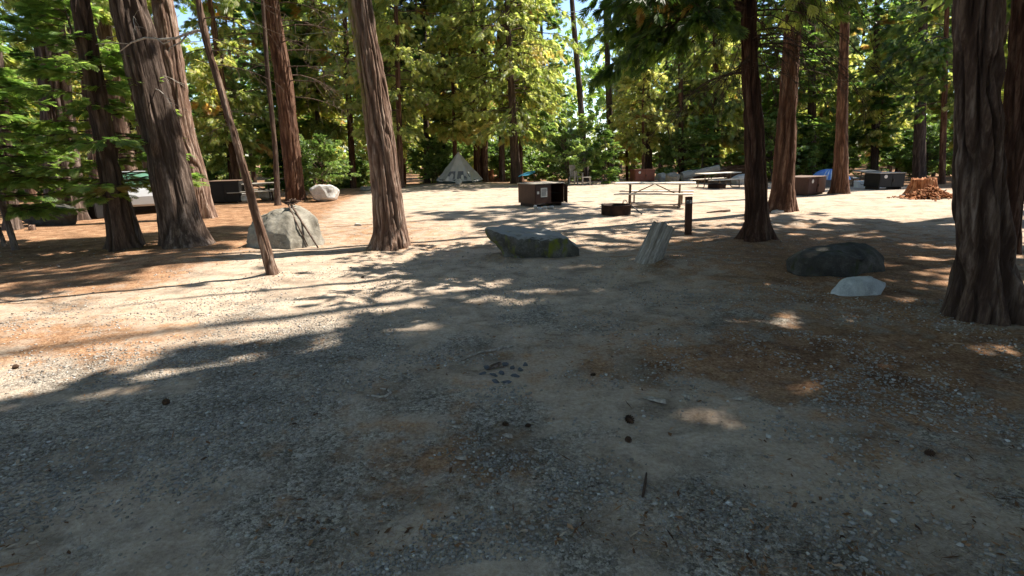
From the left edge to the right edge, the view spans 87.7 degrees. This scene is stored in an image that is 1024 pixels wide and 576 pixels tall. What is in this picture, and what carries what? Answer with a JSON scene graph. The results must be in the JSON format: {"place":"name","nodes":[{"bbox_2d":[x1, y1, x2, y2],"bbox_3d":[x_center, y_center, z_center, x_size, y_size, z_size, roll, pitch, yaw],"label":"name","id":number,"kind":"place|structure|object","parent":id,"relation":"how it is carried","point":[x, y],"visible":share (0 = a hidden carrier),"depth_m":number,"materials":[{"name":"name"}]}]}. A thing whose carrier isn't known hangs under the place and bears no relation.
{"place":"outdoors","nodes":[
{"label":"outdoors","id":0,"kind":"place"},
{"bbox_2d":[0,0,950,155],"label":"sky","id":1,"kind":"structure","parent":0,"point":[564,6],"materials":[{"name":"white"}]},
{"bbox_2d":[0,152,1023,575],"bbox_3d":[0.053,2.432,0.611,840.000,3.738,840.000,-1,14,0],"label":"ground","id":2,"kind":"structure","parent":0,"point":[472,212],"depth_m":4.09,"materials":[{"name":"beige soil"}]},
{"bbox_2d":[0,39,24,230],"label":"pine tree","id":3,"kind":"object","parent":2,"relation":"on","point":[16,223],"visible":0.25,"depth_m":13.81,"materials":[{"name":"brown plant"}]},
{"bbox_2d":[0,0,29,139],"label":"cedar tree","id":4,"kind":"object","parent":2,"relation":"on","point":[8,59],"visible":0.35,"depth_m":21.05,"materials":[{"name":"green plant"}]},
{"bbox_2d":[0,15,39,191],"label":"fir tree","id":5,"kind":"object","parent":2,"relation":"on","point":[19,56],"visible":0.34,"depth_m":26.60,"materials":[{"name":"green plant"}]},
{"bbox_2d":[0,106,56,246],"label":"young fir","id":6,"kind":"object","parent":2,"relation":"on","point":[32,198],"visible":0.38,"depth_m":11.72,"materials":[{"name":"green plant"}]},
{"bbox_2d":[0,0,73,195],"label":"cedar tree","id":7,"kind":"object","parent":2,"relation":"on","point":[22,142],"visible":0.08,"depth_m":32.15,"materials":[{"name":"green plant"}]},
{"bbox_2d":[0,42,98,249],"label":"young fir","id":8,"kind":"object","parent":2,"relation":"on","point":[37,209],"visible":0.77,"depth_m":11.11,"materials":[{"name":"green plant"}]},
{"bbox_2d":[22,204,77,225],"bbox_3d":[-13.462,-2.126,15.707,1.634,0.714,0.718,-1,14,0],"label":"boulder","id":9,"kind":"object","parent":2,"relation":"on","point":[69,219],"visible":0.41,"depth_m":15.46,"materials":[{"name":"stone"}]},
{"bbox_2d":[32,0,91,220],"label":"pine tree","id":10,"kind":"object","parent":2,"relation":"on","point":[52,111],"visible":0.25,"depth_m":15.77,"materials":[{"name":"green plant"}]},
{"bbox_2d":[71,79,88,176],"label":"cedar tree","id":11,"kind":"object","parent":2,"relation":"on","point":[76,84],"visible":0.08,"depth_m":34.73,"materials":[{"name":"green plant"}]},
{"bbox_2d":[0,0,209,244],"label":"young fir","id":12,"kind":"object","parent":2,"relation":"on","point":[47,12],"visible":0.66,"depth_m":10.27,"materials":[{"name":"green plant"}]},
{"bbox_2d":[70,0,143,251],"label":"cedar tree","id":13,"kind":"object","parent":2,"relation":"on","point":[119,227],"visible":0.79,"depth_m":10.35,"materials":[{"name":"brown plant"}]},
{"bbox_2d":[63,0,153,171],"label":"cedar tree","id":14,"kind":"object","parent":2,"relation":"on","point":[103,27],"visible":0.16,"depth_m":22.34,"materials":[{"name":"green plant"}]},
{"bbox_2d":[80,0,195,169],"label":"cedar tree","id":15,"kind":"object","parent":2,"relation":"on","point":[183,2],"visible":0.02,"depth_m":27.51,"materials":[{"name":"green plant"}]},
{"bbox_2d":[123,171,154,206],"bbox_3d":[-13.934,-3.706,20.268,1.844,1.450,4.410,-10,16,-30],"label":"parked car","id":16,"kind":"object","parent":2,"relation":"on","point":[145,198],"visible":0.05,"depth_m":18.54,"materials":[{"name":"white metal"}]},
{"bbox_2d":[70,0,215,248],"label":"pine tree","id":17,"kind":"object","parent":2,"relation":"on","point":[180,223],"visible":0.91,"depth_m":10.50,"materials":[{"name":"brown plant"}]},
{"bbox_2d":[151,0,217,218],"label":"cedar tree","id":18,"kind":"object","parent":2,"relation":"on","point":[165,20],"visible":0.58,"depth_m":15.67,"materials":[{"name":"brown plant"}]},
{"bbox_2d":[83,0,311,275],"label":"young tree","id":19,"kind":"object","parent":2,"relation":"on","point":[269,263],"visible":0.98,"depth_m":7.58,"materials":[{"name":"brown wood"}]},
{"bbox_2d":[209,180,244,203],"bbox_3d":[-12.085,-4.097,22.692,1.250,0.948,1.076,-4,14,-10],"label":"food locker","id":20,"kind":"object","parent":2,"relation":"on","point":[220,189],"visible":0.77,"depth_m":22.22,"materials":[{"name":"black metal"}]},
{"bbox_2d":[179,0,278,179],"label":"cedar tree","id":21,"kind":"object","parent":2,"relation":"on","point":[201,73],"visible":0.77,"depth_m":28.72,"materials":[{"name":"green plant"}]},
{"bbox_2d":[193,49,266,179],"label":"cedar tree","id":22,"kind":"object","parent":2,"relation":"on","point":[216,163],"visible":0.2,"depth_m":32.61,"materials":[{"name":"green plant"}]},
{"bbox_2d":[213,0,267,186],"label":"fir tree","id":23,"kind":"object","parent":2,"relation":"on","point":[243,86],"visible":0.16,"depth_m":58.03,"materials":[{"name":"green plant"}]},
{"bbox_2d":[261,0,281,205],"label":"young tree","id":24,"kind":"object","parent":2,"relation":"on","point":[277,198],"visible":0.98,"depth_m":20.24,"materials":[{"name":"brown plant"}]},
{"bbox_2d":[233,12,312,191],"bbox_3d":[-15.500,-11.678,35.340,5.701,12.402,5.914,-3,14,-6],"label":"cedar tree","id":25,"kind":"object","parent":2,"relation":"on","point":[261,133],"visible":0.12,"depth_m":33.97,"materials":[{"name":"green plant"}]},
{"bbox_2d":[203,0,357,200],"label":"cedar tree","id":26,"kind":"object","parent":2,"relation":"on","point":[290,148],"visible":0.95,"depth_m":21.66,"materials":[{"name":"green plant"}]},
{"bbox_2d":[246,205,324,248],"bbox_3d":[-4.807,-1.166,11.010,1.838,1.043,1.336,-1,14,0],"label":"boulder","id":27,"kind":"object","parent":2,"relation":"on","point":[282,229],"visible":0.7,"depth_m":10.63,"materials":[{"name":"stone"}]},
{"bbox_2d":[238,0,335,188],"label":"fir tree","id":28,"kind":"object","parent":2,"relation":"on","point":[256,9],"visible":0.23,"depth_m":32.98,"materials":[{"name":"green plant"}]},
{"bbox_2d":[269,0,357,184],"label":"cedar tree","id":29,"kind":"object","parent":2,"relation":"on","point":[299,12],"visible":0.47,"depth_m":32.93,"materials":[{"name":"green plant"}]},
{"bbox_2d":[309,185,339,201],"bbox_3d":[-7.863,-3.968,22.410,1.255,0.775,0.874,-1,14,0],"label":"boulder","id":30,"kind":"object","parent":2,"relation":"on","point":[323,193],"visible":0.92,"depth_m":22.05,"materials":[{"name":"stone"}]},
{"bbox_2d":[299,133,360,191],"bbox_3d":[-8.390,-5.361,23.611,2.856,3.143,2.680,2,15,15],"label":"leafy shrub","id":31,"kind":"object","parent":2,"relation":"on","point":[327,154],"visible":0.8,"depth_m":23.25,"materials":[{"name":"green plant"}]},
{"bbox_2d":[294,0,401,187],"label":"cedar tree","id":32,"kind":"object","parent":2,"relation":"on","point":[318,37],"visible":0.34,"depth_m":33.41,"materials":[{"name":"green plant"}]},
{"bbox_2d":[347,0,410,250],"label":"cedar tree","id":33,"kind":"object","parent":2,"relation":"on","point":[390,231],"visible":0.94,"depth_m":9.76,"materials":[{"name":"brown plant"}]},
{"bbox_2d":[352,34,422,161],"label":"cedar tree","id":34,"kind":"object","parent":2,"relation":"on","point":[405,144],"visible":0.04,"depth_m":34.66,"materials":[{"name":"green plant"}]},
{"bbox_2d":[325,0,457,187],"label":"cedar tree","id":35,"kind":"object","parent":2,"relation":"on","point":[400,116],"visible":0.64,"depth_m":28.74,"materials":[{"name":"green plant"}]},
{"bbox_2d":[380,34,430,183],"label":"cedar tree","id":36,"kind":"object","parent":2,"relation":"on","point":[419,148],"visible":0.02,"depth_m":39.98,"materials":[{"name":"green plant"}]},
{"bbox_2d":[380,0,472,182],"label":"fir tree","id":37,"kind":"object","parent":2,"relation":"on","point":[426,123],"visible":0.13,"depth_m":33.82,"materials":[{"name":"green plant"}]},
{"bbox_2d":[405,119,452,182],"bbox_3d":[-5.352,-8.946,35.582,3.727,4.371,3.971,-6,15,-20],"label":"leafy shrub","id":38,"kind":"object","parent":2,"relation":"on","point":[434,144],"visible":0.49,"depth_m":34.84,"materials":[{"name":"green plant"}]},
{"bbox_2d":[420,147,449,178],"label":"leafy shrub","id":39,"kind":"object","parent":2,"relation":"on","point":[437,160],"visible":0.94,"depth_m":33.54,"materials":[{"name":"green plant"}]},
{"bbox_2d":[403,0,478,148],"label":"fir tree","id":40,"kind":"object","parent":2,"relation":"on","point":[424,40],"visible":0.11,"depth_m":33.51,"materials":[{"name":"green plant"}]},
{"bbox_2d":[406,0,495,157],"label":"cedar tree","id":41,"kind":"object","parent":2,"relation":"on","point":[443,131],"visible":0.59,"depth_m":31.49,"materials":[{"name":"green plant"}]},
{"bbox_2d":[436,148,482,183],"bbox_3d":[-3.217,-7.419,32.343,2.903,2.065,2.331,-1,14,0],"label":"tepee tent","id":42,"kind":"object","parent":2,"relation":"on","point":[460,167],"visible":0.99,"depth_m":31.86,"materials":[{"name":"fabric"}]},
{"bbox_2d":[437,3,500,175],"bbox_3d":[-2.904,-18.658,32.992,5.226,24.150,5.224,-11,17,-33],"label":"cedar tree","id":43,"kind":"object","parent":2,"relation":"on","point":[477,163],"visible":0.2,"depth_m":35.08,"materials":[{"name":"green plant"}]},
{"bbox_2d":[0,3,953,176],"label":"distant wood","id":44,"kind":"object","parent":2,"relation":"on","point":[588,100],"visible":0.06,"depth_m":96.00,"materials":[{"name":"green plant"}]},
{"bbox_2d":[459,2,497,170],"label":"cedar tree","id":45,"kind":"object","parent":2,"relation":"on","point":[471,159],"visible":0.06,"depth_m":43.39,"materials":[{"name":"green plant"}]},
{"bbox_2d":[480,3,488,181],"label":"cedar tree","id":46,"kind":"object","parent":2,"relation":"on","point":[484,162],"visible":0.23,"depth_m":35.26,"materials":[{"name":"red plant"}]},
{"bbox_2d":[463,0,513,181],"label":"cedar tree","id":47,"kind":"object","parent":2,"relation":"on","point":[502,176],"visible":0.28,"depth_m":35.17,"materials":[{"name":"green plant"}]},
{"bbox_2d":[488,136,528,181],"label":"leafy shrub","id":48,"kind":"object","parent":2,"relation":"on","point":[492,154],"visible":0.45,"depth_m":38.14,"materials":[{"name":"green plant"}]},
{"bbox_2d":[427,0,592,183],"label":"cedar tree","id":49,"kind":"object","parent":2,"relation":"on","point":[537,72],"visible":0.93,"depth_m":29.66,"materials":[{"name":"green plant"}]},
{"bbox_2d":[0,193,1023,575],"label":"needle litter","id":50,"kind":"object","parent":2,"relation":"on","point":[370,553],"visible":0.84,"depth_m":2.69,"materials":[{"name":"brown plant"}]},
{"bbox_2d":[488,131,545,179],"bbox_3d":[0.092,-9.280,39.335,4.203,4.626,3.945,10,18,37],"label":"leafy shrub","id":51,"kind":"object","parent":2,"relation":"on","point":[526,161],"visible":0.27,"depth_m":39.12,"materials":[{"name":"green plant"}]},
{"bbox_2d":[478,0,563,180],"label":"cedar tree","id":52,"kind":"object","parent":2,"relation":"on","point":[537,21],"visible":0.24,"depth_m":33.34,"materials":[{"name":"green plant"}]},
{"bbox_2d":[485,225,579,257],"bbox_3d":[0.362,-0.770,9.448,1.655,0.681,1.062,-1,14,0],"label":"boulder","id":53,"kind":"object","parent":2,"relation":"on","point":[515,241],"visible":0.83,"depth_m":9.04,"materials":[{"name":"stone"}]},
{"bbox_2d":[523,146,558,180],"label":"leafy shrub","id":54,"kind":"object","parent":2,"relation":"on","point":[543,164],"visible":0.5,"depth_m":40.50,"materials":[{"name":"green plant"}]},
{"bbox_2d":[517,181,568,206],"bbox_3d":[1.114,-3.170,18.109,1.250,0.788,1.507,-10,16,-31],"label":"food locker","id":55,"kind":"object","parent":2,"relation":"on","point":[531,194],"visible":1,"depth_m":17.95,"materials":[{"name":"brown metal"}]},
{"bbox_2d":[525,0,570,153],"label":"fir tree","id":56,"kind":"object","parent":2,"relation":"on","point":[554,23],"visible":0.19,"depth_m":66.95,"materials":[{"name":"green plant"}]},
{"bbox_2d":[527,107,601,183],"bbox_3d":[2.930,-7.843,29.728,3.871,4.540,4.125,8,17,33],"label":"leafy shrub","id":57,"kind":"object","parent":2,"relation":"on","point":[558,138],"visible":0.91,"depth_m":29.29,"materials":[{"name":"green plant"}]},
{"bbox_2d":[570,0,589,180],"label":"pine tree","id":58,"kind":"object","parent":2,"relation":"on","point":[585,171],"visible":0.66,"depth_m":34.16,"materials":[{"name":"brown plant"}]},
{"bbox_2d":[589,124,624,183],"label":"fir sapling","id":59,"kind":"object","parent":2,"relation":"on","point":[603,141],"visible":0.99,"depth_m":29.87,"materials":[{"name":"green plant"}]},
{"bbox_2d":[588,9,628,180],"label":"pine tree","id":60,"kind":"object","parent":2,"relation":"on","point":[609,103],"visible":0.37,"depth_m":34.45,"materials":[{"name":"green plant"}]},
{"bbox_2d":[601,200,641,215],"bbox_3d":[3.146,-2.295,15.335,1.165,0.458,0.864,1,14,10],"label":"fire ring","id":61,"kind":"object","parent":2,"relation":"on","point":[616,209],"visible":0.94,"depth_m":15.07,"materials":[{"name":"metal"}]},
{"bbox_2d":[600,81,661,180],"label":"cedar tree","id":62,"kind":"object","parent":2,"relation":"on","point":[626,157],"visible":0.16,"depth_m":39.46,"materials":[{"name":"green plant"}]},
{"bbox_2d":[606,58,677,168],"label":"cedar tree","id":63,"kind":"object","parent":2,"relation":"on","point":[633,144],"visible":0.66,"depth_m":33.06,"materials":[{"name":"green plant"}]},
{"bbox_2d":[629,169,655,181],"bbox_3d":[7.892,-6.812,32.347,1.300,0.768,0.976,-3,14,-8],"label":"food locker","id":64,"kind":"object","parent":2,"relation":"on","point":[647,175],"visible":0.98,"depth_m":31.92,"materials":[{"name":"red metal"}]},
{"bbox_2d":[613,14,684,168],"bbox_3d":[8.618,-19.686,32.721,5.015,26.253,6.306,-1,14,0],"label":"cedar tree","id":65,"kind":"object","parent":2,"relation":"on","point":[648,161],"visible":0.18,"depth_m":35.02,"materials":[{"name":"green plant"}]},
{"bbox_2d":[635,221,674,263],"bbox_3d":[2.233,-0.645,8.332,0.409,0.827,0.404,23,3,-6],"label":"leaning log","id":66,"kind":"object","parent":2,"relation":"on","point":[653,247],"visible":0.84,"depth_m":8.16,"materials":[{"name":"grey wood"}]},
{"bbox_2d":[614,182,695,207],"bbox_3d":[4.716,-3.108,17.667,2.550,0.762,1.497,4,15,19],"label":"picnic table","id":67,"kind":"object","parent":2,"relation":"on","point":[680,197],"visible":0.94,"depth_m":17.40,"materials":[{"name":"grey wood"}]},
{"bbox_2d":[639,31,727,180],"bbox_3d":[10.909,-17.794,33.580,5.153,22.150,7.054,-6,15,-19],"label":"cedar tree","id":68,"kind":"object","parent":2,"relation":"on","point":[686,87],"visible":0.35,"depth_m":34.25,"materials":[{"name":"green plant"}]},
{"bbox_2d":[655,119,712,174],"bbox_3d":[10.890,-8.624,33.945,3.665,4.033,3.439,4,15,19],"label":"leafy shrub","id":69,"kind":"object","parent":2,"relation":"on","point":[667,153],"visible":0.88,"depth_m":33.44,"materials":[{"name":"green plant"}]},
{"bbox_2d":[680,170,692,181],"bbox_3d":[10.914,-6.945,33.314,0.792,0.860,0.540,-1,14,0],"label":"boulder","id":70,"kind":"object","parent":2,"relation":"on","point":[685,180],"visible":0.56,"depth_m":33.17,"materials":[{"name":"stone"}]},
{"bbox_2d":[681,165,720,179],"bbox_3d":[11.664,-7.161,32.843,2.309,0.479,0.471,-12,13,7],"label":"fallen log","id":71,"kind":"object","parent":70,"relation":"on","point":[690,174],"visible":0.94,"depth_m":32.70,"materials":[{"name":"grey wood"}]},
{"bbox_2d":[684,196,692,234],"bbox_3d":[3.728,-1.474,11.269,0.166,0.904,0.108,0,14,6],"label":"number post","id":72,"kind":"object","parent":2,"relation":"on","point":[688,216],"visible":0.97,"depth_m":11.22,"materials":[{"name":"brown wood"}]},
{"bbox_2d":[661,30,741,167],"bbox_3d":[14.606,-13.902,39.924,6.254,13.604,6.488,-5,15,-15],"label":"cedar tree","id":73,"kind":"object","parent":2,"relation":"on","point":[722,150],"visible":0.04,"depth_m":39.79,"materials":[{"name":"green plant"}]},
{"bbox_2d":[681,114,723,181],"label":"fir sapling","id":74,"kind":"object","parent":2,"relation":"on","point":[708,120],"visible":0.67,"depth_m":33.14,"materials":[{"name":"green plant"}]},
{"bbox_2d":[671,4,743,180],"bbox_3d":[13.436,-12.893,35.281,5.800,12.162,5.591,-14,19,-41],"label":"cedar tree","id":75,"kind":"object","parent":2,"relation":"on","point":[707,61],"visible":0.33,"depth_m":34.14,"materials":[{"name":"green plant"}]},
{"bbox_2d":[653,4,779,179],"bbox_3d":[12.559,-15.839,33.876,7.376,18.245,7.188,-7,15,-23],"label":"cedar tree","id":76,"kind":"object","parent":2,"relation":"on","point":[739,122],"visible":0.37,"depth_m":33.79,"materials":[{"name":"green plant"}]},
{"bbox_2d":[688,165,744,180],"bbox_3d":[13.331,-7.467,34.542,3.941,0.853,0.829,-7,15,-7],"label":"fallen log","id":77,"kind":"object","parent":2,"relation":"on","point":[735,168],"visible":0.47,"depth_m":34.34,"materials":[{"name":"wood"}]},
{"bbox_2d":[690,172,743,187],"bbox_3d":[10.629,-5.568,27.536,2.500,0.762,1.497,-8,16,-25],"label":"picnic table","id":78,"kind":"object","parent":2,"relation":"on","point":[719,179],"visible":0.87,"depth_m":27.38,"materials":[{"name":"grey wood"}]},
{"bbox_2d":[576,0,909,242],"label":"cedar tree","id":79,"kind":"object","parent":2,"relation":"on","point":[652,31],"visible":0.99,"depth_m":9.20,"materials":[{"name":"green plant"}]},
{"bbox_2d":[733,112,807,180],"bbox_3d":[16.108,-8.840,33.438,4.227,4.652,3.967,3,15,16],"label":"leafy shrub","id":80,"kind":"object","parent":2,"relation":"on","point":[768,150],"visible":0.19,"depth_m":32.69,"materials":[{"name":"green plant"}]},
{"bbox_2d":[742,0,835,167],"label":"fir tree","id":81,"kind":"object","parent":2,"relation":"on","point":[770,101],"visible":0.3,"depth_m":33.01,"materials":[{"name":"green plant"}]},
{"bbox_2d":[766,127,821,172],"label":"leafy shrub","id":82,"kind":"object","parent":2,"relation":"on","point":[810,152],"visible":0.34,"depth_m":33.40,"materials":[{"name":"green plant"}]},
{"bbox_2d":[717,0,880,212],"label":"cedar tree","id":83,"kind":"object","parent":2,"relation":"on","point":[782,196],"visible":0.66,"depth_m":14.23,"materials":[{"name":"red plant"}]},
{"bbox_2d":[795,133,819,175],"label":"fir sapling","id":84,"kind":"object","parent":2,"relation":"on","point":[805,170],"visible":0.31,"depth_m":34.19,"materials":[{"name":"green plant"}]},
{"bbox_2d":[795,175,825,195],"bbox_3d":[11.478,-4.025,20.983,1.500,0.728,1.076,-11,17,-35],"label":"food locker","id":85,"kind":"object","parent":2,"relation":"on","point":[805,185],"visible":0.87,"depth_m":20.45,"materials":[{"name":"brown metal"}]},
{"bbox_2d":[758,0,870,174],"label":"cedar tree","id":86,"kind":"object","parent":2,"relation":"on","point":[811,106],"visible":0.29,"depth_m":33.86,"materials":[{"name":"green plant"}]},
{"bbox_2d":[796,0,864,147],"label":"cedar tree","id":87,"kind":"object","parent":2,"relation":"on","point":[820,108],"visible":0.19,"depth_m":37.03,"materials":[{"name":"green plant"}]},
{"bbox_2d":[770,0,896,193],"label":"cedar tree","id":88,"kind":"object","parent":2,"relation":"on","point":[840,178],"visible":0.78,"depth_m":20.07,"materials":[{"name":"red plant"}]},
{"bbox_2d":[786,242,884,276],"bbox_3d":[4.837,-0.334,7.916,1.167,0.716,1.873,10,18,37],"label":"boulder","id":89,"kind":"object","parent":2,"relation":"on","point":[850,259],"visible":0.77,"depth_m":7.38,"materials":[{"name":"stone"}]},
{"bbox_2d":[816,121,870,169],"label":"leafy shrub","id":90,"kind":"object","parent":2,"relation":"on","point":[829,142],"visible":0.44,"depth_m":35.41,"materials":[{"name":"green plant"}]},
{"bbox_2d":[830,276,885,296],"bbox_3d":[4.295,-0.003,6.617,0.821,0.299,0.481,-1,14,0],"label":"rock","id":91,"kind":"object","parent":2,"relation":"on","point":[860,286],"visible":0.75,"depth_m":6.47,"materials":[{"name":"grey stone"}]},
{"bbox_2d":[827,0,930,170],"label":"fir tree","id":92,"kind":"object","parent":2,"relation":"on","point":[877,9],"visible":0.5,"depth_m":33.71,"materials":[{"name":"green plant"}]},
{"bbox_2d":[864,172,906,189],"bbox_3d":[16.298,-4.688,23.360,1.200,0.728,0.976,-2,14,-4],"label":"food locker","id":93,"kind":"object","parent":2,"relation":"on","point":[878,180],"visible":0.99,"depth_m":22.96,"materials":[{"name":"black metal"}]},
{"bbox_2d":[848,14,927,152],"bbox_3d":[24.135,-12.300,34.798,4.936,10.351,4.758,3,15,15],"label":"cedar tree","id":94,"kind":"object","parent":2,"relation":"on","point":[886,140],"visible":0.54,"depth_m":34.13,"materials":[{"name":"green plant"}]},
{"bbox_2d":[861,0,937,171],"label":"cedar tree","id":95,"kind":"object","parent":2,"relation":"on","point":[889,167],"visible":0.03,"depth_m":51.23,"materials":[{"name":"green plant"}]},
{"bbox_2d":[864,0,952,180],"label":"cedar tree","id":96,"kind":"object","parent":2,"relation":"on","point":[919,170],"visible":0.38,"depth_m":30.52,"materials":[{"name":"green plant"}]},
{"bbox_2d":[880,114,950,174],"bbox_3d":[28.373,-9.689,37.422,4.152,4.570,3.897,-12,18,-36],"label":"leafy shrub","id":97,"kind":"object","parent":2,"relation":"on","point":[899,154],"visible":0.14,"depth_m":37.42,"materials":[{"name":"green plant"}]},
{"bbox_2d":[878,0,953,183],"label":"cedar tree","id":98,"kind":"object","parent":2,"relation":"on","point":[929,54],"visible":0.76,"depth_m":26.13,"materials":[{"name":"green plant"}]},
{"bbox_2d":[887,185,952,200],"bbox_3d":[14.497,-3.302,18.395,2.406,0.510,1.938,-7,15,-21],"label":"bark pile","id":99,"kind":"object","parent":2,"relation":"on","point":[931,192],"visible":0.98,"depth_m":18.18,"materials":[{"name":"brown wood"}]},
{"bbox_2d":[902,177,938,193],"bbox_3d":[15.187,-3.699,19.695,1.141,0.784,1.222,-1,14,0],"label":"tree stump","id":100,"kind":"object","parent":2,"relation":"on","point":[915,184],"visible":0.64,"depth_m":19.48,"materials":[{"name":"brown wood"}]},
{"bbox_2d":[893,119,952,173],"bbox_3d":[26.742,-8.938,34.500,3.459,3.807,3.246,4,15,21],"label":"leafy shrub","id":101,"kind":"object","parent":2,"relation":"on","point":[933,143],"visible":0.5,"depth_m":34.18,"materials":[{"name":"green plant"}]},
{"bbox_2d":[908,12,953,175],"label":"fir tree","id":102,"kind":"object","parent":2,"relation":"on","point":[934,109],"visible":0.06,"depth_m":42.11,"materials":[{"name":"green plant"}]},
{"bbox_2d":[927,30,1008,151],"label":"cedar tree","id":103,"kind":"object","parent":2,"relation":"on","point":[948,116],"visible":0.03,"depth_m":41.11,"materials":[{"name":"green plant"}]},
{"bbox_2d":[939,0,1023,326],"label":"cedar tree","id":104,"kind":"object","parent":2,"relation":"on","point":[985,286],"visible":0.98,"depth_m":5.10,"materials":[{"name":"brown plant"}]},
{"bbox_2d":[942,0,1023,254],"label":"cedar tree","id":105,"kind":"object","parent":2,"relation":"on","point":[1013,102],"visible":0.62,"depth_m":7.96,"materials":[{"name":"red plant"}]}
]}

